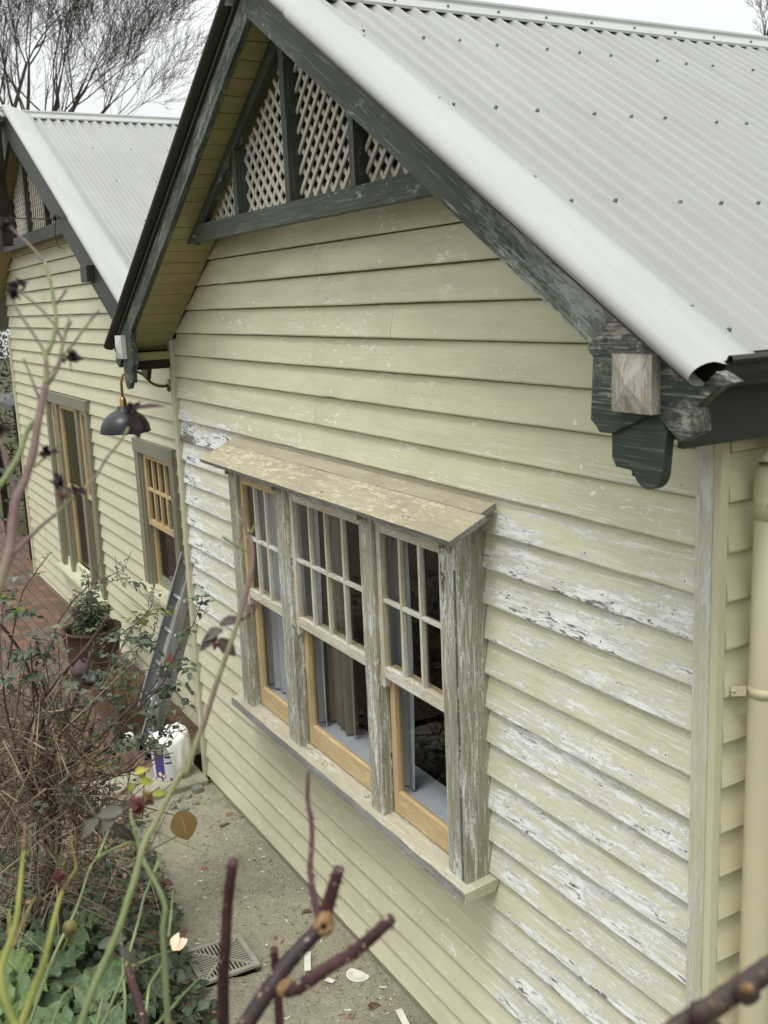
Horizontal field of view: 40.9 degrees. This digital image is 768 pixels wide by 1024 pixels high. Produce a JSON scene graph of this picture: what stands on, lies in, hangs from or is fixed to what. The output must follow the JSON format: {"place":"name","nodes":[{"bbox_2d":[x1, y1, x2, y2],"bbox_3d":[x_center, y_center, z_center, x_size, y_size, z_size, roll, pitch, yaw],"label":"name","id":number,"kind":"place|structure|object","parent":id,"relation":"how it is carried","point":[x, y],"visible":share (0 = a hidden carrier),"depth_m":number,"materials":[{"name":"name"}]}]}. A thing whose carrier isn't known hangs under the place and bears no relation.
{"place":"outdoors","nodes":[
{"label":"outdoors","id":0,"kind":"place"},
{"bbox_2d":[0,688,79,832],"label":"garden soil","id":1,"kind":"structure","parent":0,"point":[3,715],"depth_m":8.44,"materials":[{"name":"brown soil"}]},
{"bbox_2d":[0,750,156,905],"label":"leaf litter","id":2,"kind":"object","parent":1,"relation":"on","point":[75,897],"visible":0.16,"depth_m":6.63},
{"bbox_2d":[0,217,164,596],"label":"rose bush","id":3,"kind":"object","parent":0,"point":[134,427],"visible":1,"depth_m":1.43,"materials":[{"name":"brown plant"}]},
{"bbox_2d":[0,518,200,785],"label":"brick paving","id":4,"kind":"structure","parent":0,"point":[56,604],"depth_m":11.52,"materials":[{"name":"red brick"}]},
{"bbox_2d":[0,392,32,559],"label":"porch","id":5,"kind":"object","parent":4,"relation":"on","point":[8,402],"visible":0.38,"depth_m":15.80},
{"bbox_2d":[70,657,94,677],"bbox_3d":[-2.512,1.286,8.601,0.198,0.130,0.222,-9,13,-28],"label":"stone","id":6,"kind":"object","parent":4,"relation":"on","point":[77,669],"visible":0.59,"depth_m":8.53,"materials":[{"name":"grey stone"}]},
{"bbox_2d":[60,618,121,689],"bbox_3d":[-2.785,1.369,9.885,0.570,0.555,0.570,-9,13,-28],"label":"flower pot","id":7,"kind":"object","parent":4,"relation":"on","point":[75,642],"visible":0.48,"depth_m":9.68,"materials":[{"name":"ceramic"}]},
{"bbox_2d":[65,570,112,634],"bbox_3d":[-2.797,0.882,9.752,0.424,0.695,0.608,-4,12,-7],"label":"rose bush","id":8,"kind":"object","parent":7,"relation":"on","point":[90,612],"visible":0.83,"depth_m":9.72,"materials":[{"name":"green plant"}]},
{"bbox_2d":[69,609,114,634],"bbox_3d":[-2.804,1.058,9.838,0.514,0.255,0.573,-9,13,-28],"label":"grass tuft","id":9,"kind":"object","parent":7,"relation":"on","point":[75,631],"visible":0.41,"depth_m":9.82,"materials":[{"name":"green plant"}]},
{"bbox_2d":[84,671,108,686],"bbox_3d":[-2.348,1.346,8.405,0.199,0.117,0.234,-2,12,4],"label":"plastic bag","id":10,"kind":"object","parent":4,"relation":"on","point":[88,682],"visible":0.33,"depth_m":8.31,"materials":[{"name":"grey plastic"}]},
{"bbox_2d":[91,673,147,734],"bbox_3d":[-2.270,1.681,9.053,0.380,0.200,0.930,-9,13,-28],"label":"planter trough","id":11,"kind":"object","parent":4,"relation":"on","point":[138,718],"visible":0.28,"depth_m":8.67,"materials":[{"name":"ceramic"}]},
{"bbox_2d":[79,652,154,713],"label":"dry grass","id":12,"kind":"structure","parent":11,"relation":"in","point":[131,697],"depth_m":8.95,"materials":[{"name":"brown plant"}]},
{"bbox_2d":[136,552,190,760],"bbox_3d":[-1.718,1.147,8.192,0.588,1.589,0.290,-9,13,-28],"label":"ladder","id":13,"kind":"object","parent":4,"relation":"on","point":[181,620],"visible":0.52,"depth_m":8.14,"materials":[{"name":"metal"}]},
{"bbox_2d":[0,0,767,1023],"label":"weatherboard house","id":14,"kind":"structure","parent":4,"relation":"on","point":[466,300],"depth_m":4.32,"materials":[{"name":"beige paint"}]},
{"bbox_2d":[0,126,13,245],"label":"service post","id":15,"kind":"object","parent":14,"relation":"attached to","point":[6,239],"visible":0.91,"depth_m":11.08,"materials":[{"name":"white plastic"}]},
{"bbox_2d":[0,215,64,248],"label":"overhead wire","id":16,"kind":"object","parent":14,"relation":"attached to","point":[54,218],"visible":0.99,"depth_m":9.41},
{"bbox_2d":[45,390,108,607],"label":"window","id":17,"kind":"structure","parent":14,"relation":"in","point":[68,417],"depth_m":11.87,"materials":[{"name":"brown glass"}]},
{"bbox_2d":[100,371,170,434],"bbox_3d":[-1.924,-0.859,7.952,0.572,0.468,0.388,-9,13,-28],"label":"gooseneck lamp","id":18,"kind":"object","parent":14,"relation":"attached to","point":[114,422],"visible":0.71,"depth_m":7.85,"materials":[{"name":"black metal"}]},
{"bbox_2d":[131,437,185,618],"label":"window","id":19,"kind":"structure","parent":14,"relation":"in","point":[157,482],"depth_m":9.11,"materials":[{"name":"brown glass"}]},
{"bbox_2d":[258,489,317,716],"bbox_3d":[-0.594,0.433,6.089,0.049,1.405,0.753,-9,13,-28],"label":"curtain","id":20,"kind":"object","parent":14,"relation":"hanging from","point":[273,626],"visible":0.31,"depth_m":6.23,"materials":[{"name":"fabric"}]},
{"bbox_2d":[305,506,327,725],"bbox_3d":[-0.375,0.503,5.708,0.046,1.405,0.162,-9,13,-28],"label":"curtain","id":21,"kind":"object","parent":14,"relation":"hanging from","point":[320,673],"visible":0.56,"depth_m":5.74,"materials":[{"name":"fabric"}]},
{"bbox_2d":[317,510,359,737],"bbox_3d":[-0.276,0.509,5.657,0.075,1.405,0.459,-9,13,-28],"label":"curtain","id":22,"kind":"object","parent":14,"relation":"hanging from","point":[341,698],"visible":0.48,"depth_m":5.63,"materials":[{"name":"fabric"}]},
{"bbox_2d":[199,437,498,903],"bbox_3d":[-0.218,0.588,5.314,0.438,1.701,2.774,-9,13,-28],"label":"window","id":23,"kind":"structure","parent":14,"relation":"in","point":[444,830],"depth_m":4.85,"materials":[{"name":"paint"}]},
{"bbox_2d":[386,535,414,789],"bbox_3d":[0.066,0.642,4.944,0.049,1.405,0.258,-9,13,-28],"label":"curtain","id":24,"kind":"object","parent":14,"relation":"hanging from","point":[407,708],"visible":0.4,"depth_m":4.92,"materials":[{"name":"fabric"}]},
{"bbox_2d":[0,358,209,836],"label":"ground","id":25,"kind":"structure","parent":0,"point":[21,530],"depth_m":24.74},
{"bbox_2d":[0,329,26,536],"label":"hedge","id":26,"kind":"object","parent":25,"relation":"on","point":[6,419],"visible":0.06,"depth_m":17.68,"materials":[{"name":"green plant"}]},
{"bbox_2d":[0,822,35,1023],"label":"rose bush","id":27,"kind":"object","parent":25,"relation":"on","point":[5,1001],"visible":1,"depth_m":1.41,"materials":[{"name":"green plant"}]},
{"bbox_2d":[18,830,76,1023],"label":"rose bush","id":28,"kind":"object","parent":25,"relation":"on","point":[58,877],"visible":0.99,"depth_m":1.47,"materials":[{"name":"green plant"}]},
{"bbox_2d":[0,0,95,107],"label":"bare tree","id":29,"kind":"object","parent":25,"relation":"on","point":[20,83],"visible":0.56,"depth_m":32.76,"materials":[{"name":"grey plant"}]},
{"bbox_2d":[0,0,218,114],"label":"bare tree","id":30,"kind":"object","parent":25,"relation":"on","point":[70,18],"visible":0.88,"depth_m":26.81,"materials":[{"name":"grey plant"}]},
{"bbox_2d":[81,766,170,1023],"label":"rose bush","id":31,"kind":"object","parent":25,"relation":"on","point":[109,814],"visible":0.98,"depth_m":1.71,"materials":[{"name":"green plant"}]},
{"bbox_2d":[77,504,258,1023],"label":"rose bush","id":32,"kind":"object","parent":25,"relation":"on","point":[226,647],"visible":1,"depth_m":1.64,"materials":[{"name":"green plant"}]},
{"bbox_2d":[124,770,395,1023],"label":"rose bush","id":33,"kind":"object","parent":25,"relation":"on","point":[277,985],"visible":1,"depth_m":1.23,"materials":[{"name":"red plant"}]},
{"bbox_2d":[663,955,767,1023],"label":"branch","id":34,"kind":"object","parent":25,"relation":"on","point":[746,986],"visible":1,"depth_m":0.94,"materials":[{"name":"brown plant"}]},
{"bbox_2d":[745,0,767,35],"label":"bare tree","id":35,"kind":"object","parent":25,"relation":"on","point":[764,27],"visible":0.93,"depth_m":30.00,"materials":[{"name":"grey plant"}]},
{"bbox_2d":[125,732,133,739],"bbox_3d":[-1.921,1.684,7.751,0.093,0.052,0.084,-9,13,-28],"label":"rag","id":36,"kind":"object","parent":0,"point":[131,734],"visible":0.38,"depth_m":7.74,"materials":[{"name":"white fabric"}]},
{"bbox_2d":[73,764,208,814],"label":"concrete slab","id":37,"kind":"structure","parent":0,"point":[195,775],"depth_m":7.69,"materials":[{"name":"grey concrete"}]},
{"bbox_2d":[148,732,186,780],"bbox_3d":[-1.625,1.841,7.806,0.290,0.309,0.290,-9,13,-28],"label":"paint bucket","id":38,"kind":"object","parent":37,"relation":"on","point":[164,769],"visible":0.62,"depth_m":7.70,"materials":[{"name":"white plastic"}]},
{"bbox_2d":[145,722,193,772],"bbox_3d":[-1.619,1.775,7.810,0.344,0.324,0.298,4,13,29],"label":"dust sheet","id":39,"kind":"object","parent":38,"relation":"on","point":[180,747],"visible":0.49,"depth_m":7.70,"materials":[{"name":"white fabric"}]},
{"bbox_2d":[0,783,431,1023],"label":"dirt","id":40,"kind":"structure","parent":0,"point":[331,994],"depth_m":6.09,"materials":[{"name":"soil"}]},
{"bbox_2d":[0,969,73,1023],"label":"leafy plant","id":41,"kind":"object","parent":40,"relation":"on","point":[22,983],"visible":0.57,"depth_m":5.23,"materials":[{"name":"green plant"}]},
{"bbox_2d":[0,946,87,1023],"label":"leafy plant","id":42,"kind":"object","parent":40,"relation":"on","point":[62,975],"visible":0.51,"depth_m":5.42,"materials":[{"name":"green plant"}]},
{"bbox_2d":[14,905,104,953],"bbox_3d":[-1.785,2.343,5.686,0.527,0.225,0.498,-9,13,-28],"label":"leafy plant","id":43,"kind":"object","parent":40,"relation":"on","point":[82,938],"visible":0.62,"depth_m":5.72,"materials":[{"name":"green plant"}]},
{"bbox_2d":[26,955,159,1023],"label":"leafy plant","id":44,"kind":"object","parent":40,"relation":"on","point":[110,978],"visible":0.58,"depth_m":5.14,"materials":[{"name":"green plant"}]},
{"bbox_2d":[0,551,214,971],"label":"rose bush","id":45,"kind":"object","parent":40,"relation":"on","point":[48,791],"visible":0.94,"depth_m":5.26,"materials":[{"name":"brown plant"}]},
{"bbox_2d":[0,752,216,1023],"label":"ground cover","id":46,"kind":"object","parent":40,"relation":"on","point":[206,1008],"visible":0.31,"depth_m":5.85,"materials":[{"name":"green plant"}]},
{"bbox_2d":[28,829,202,1023],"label":"rose bush","id":47,"kind":"object","parent":40,"relation":"on","point":[69,928],"visible":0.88,"depth_m":2.46,"materials":[{"name":"green plant"}]},
{"bbox_2d":[145,801,196,857],"bbox_3d":[-0.630,0.947,2.912,0.080,0.267,0.581,-2,12,2],"label":"dead leaf","id":48,"kind":"object","parent":47,"relation":"hanging from","point":[183,824],"visible":0.98,"depth_m":3.20,"materials":[{"name":"brown plant"}]},
{"bbox_2d":[92,969,175,1023],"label":"leafy plant","id":49,"kind":"object","parent":40,"relation":"on","point":[156,991],"visible":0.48,"depth_m":5.19,"materials":[{"name":"green plant"}]},
{"bbox_2d":[169,803,176,809],"bbox_3d":[-1.521,2.119,7.402,0.052,0.030,0.075,-9,13,-28],"label":"rubble","id":50,"kind":"object","parent":40,"relation":"on","point":[172,806],"visible":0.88,"depth_m":7.38,"materials":[{"name":"stone"}]},
{"bbox_2d":[172,796,180,802],"bbox_3d":[-1.508,2.097,7.509,0.064,0.032,0.077,3,13,23],"label":"rubble","id":51,"kind":"object","parent":40,"relation":"on","point":[176,799],"visible":0.93,"depth_m":7.49,"materials":[{"name":"stone"}]},
{"bbox_2d":[181,804,188,810],"bbox_3d":[-1.427,2.125,7.392,0.062,0.032,0.096,-9,13,-28],"label":"rubble","id":52,"kind":"object","parent":40,"relation":"on","point":[184,807],"visible":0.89,"depth_m":7.37,"materials":[{"name":"stone"}]},
{"bbox_2d":[182,792,191,799],"bbox_3d":[-1.449,2.086,7.570,0.076,0.037,0.119,-9,13,-28],"label":"rubble","id":53,"kind":"object","parent":40,"relation":"on","point":[187,795],"visible":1,"depth_m":7.54,"materials":[{"name":"stone"}]},
{"bbox_2d":[191,799,197,805],"bbox_3d":[-1.367,2.104,7.455,0.046,0.028,0.082,-9,13,-28],"label":"rubble","id":54,"kind":"object","parent":40,"relation":"on","point":[194,802],"visible":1,"depth_m":7.44,"materials":[{"name":"stone"}]},
{"bbox_2d":[191,784,203,793],"bbox_3d":[-1.389,2.052,7.654,0.087,0.044,0.114,-9,13,-28],"label":"rubble","id":55,"kind":"object","parent":40,"relation":"on","point":[197,789],"visible":1,"depth_m":7.62,"materials":[{"name":"stone"}]},
{"bbox_2d":[24,788,416,1023],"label":"wood shavings","id":56,"kind":"object","parent":40,"relation":"on","point":[371,1015],"visible":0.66,"depth_m":6.05,"materials":[{"name":"wood"}]},
{"bbox_2d":[187,932,260,986],"bbox_3d":[-0.891,2.477,5.656,0.337,0.072,0.337,-9,13,-28],"label":"drain grate","id":57,"kind":"object","parent":40,"relation":"in","point":[244,961],"visible":0.69,"depth_m":5.63,"materials":[{"name":"plastic"}]},
{"bbox_2d":[304,951,310,970],"bbox_3d":[-0.415,2.434,5.586,0.036,0.002,0.165,-3,12,-4],"label":"paint scraper card","id":58,"kind":"object","parent":40,"relation":"on","point":[307,961],"visible":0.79,"depth_m":5.58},
{"bbox_2d":[324,977,334,982],"bbox_3d":[-0.286,2.474,5.444,0.050,0.002,0.030,5,14,30],"label":"scrap","id":59,"kind":"object","parent":40,"relation":"on","point":[329,980],"visible":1,"depth_m":5.44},
{"bbox_2d":[347,1012,355,1018],"bbox_3d":[-0.150,2.528,5.164,0.055,0.019,0.058,2,13,21],"label":"dead leaf","id":60,"kind":"object","parent":40,"relation":"on","point":[351,1016],"visible":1,"depth_m":5.15,"materials":[{"name":"brown plant"}]},
{"bbox_2d":[346,968,369,981],"bbox_3d":[-0.145,2.461,5.465,0.132,0.005,0.090,4,13,29],"label":"sanding disc","id":61,"kind":"object","parent":40,"relation":"on","point":[354,975],"visible":1,"depth_m":5.46,"materials":[{"name":"paper"}]},
{"bbox_2d":[368,1002,379,1010],"bbox_3d":[-0.044,2.507,5.206,0.073,0.020,0.072,-2,12,2],"label":"dead leaf","id":62,"kind":"object","parent":40,"relation":"on","point":[371,1005],"visible":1,"depth_m":5.21,"materials":[{"name":"brown plant"}]},
{"bbox_2d":[395,1008,408,1023],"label":"strip","id":63,"kind":"object","parent":40,"relation":"on","point":[401,1016],"visible":1,"depth_m":5.11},
{"bbox_2d":[0,0,767,357],"label":"sky","id":64,"kind":"structure","parent":0,"point":[726,15],"materials":[{"name":"white"}]}
]}

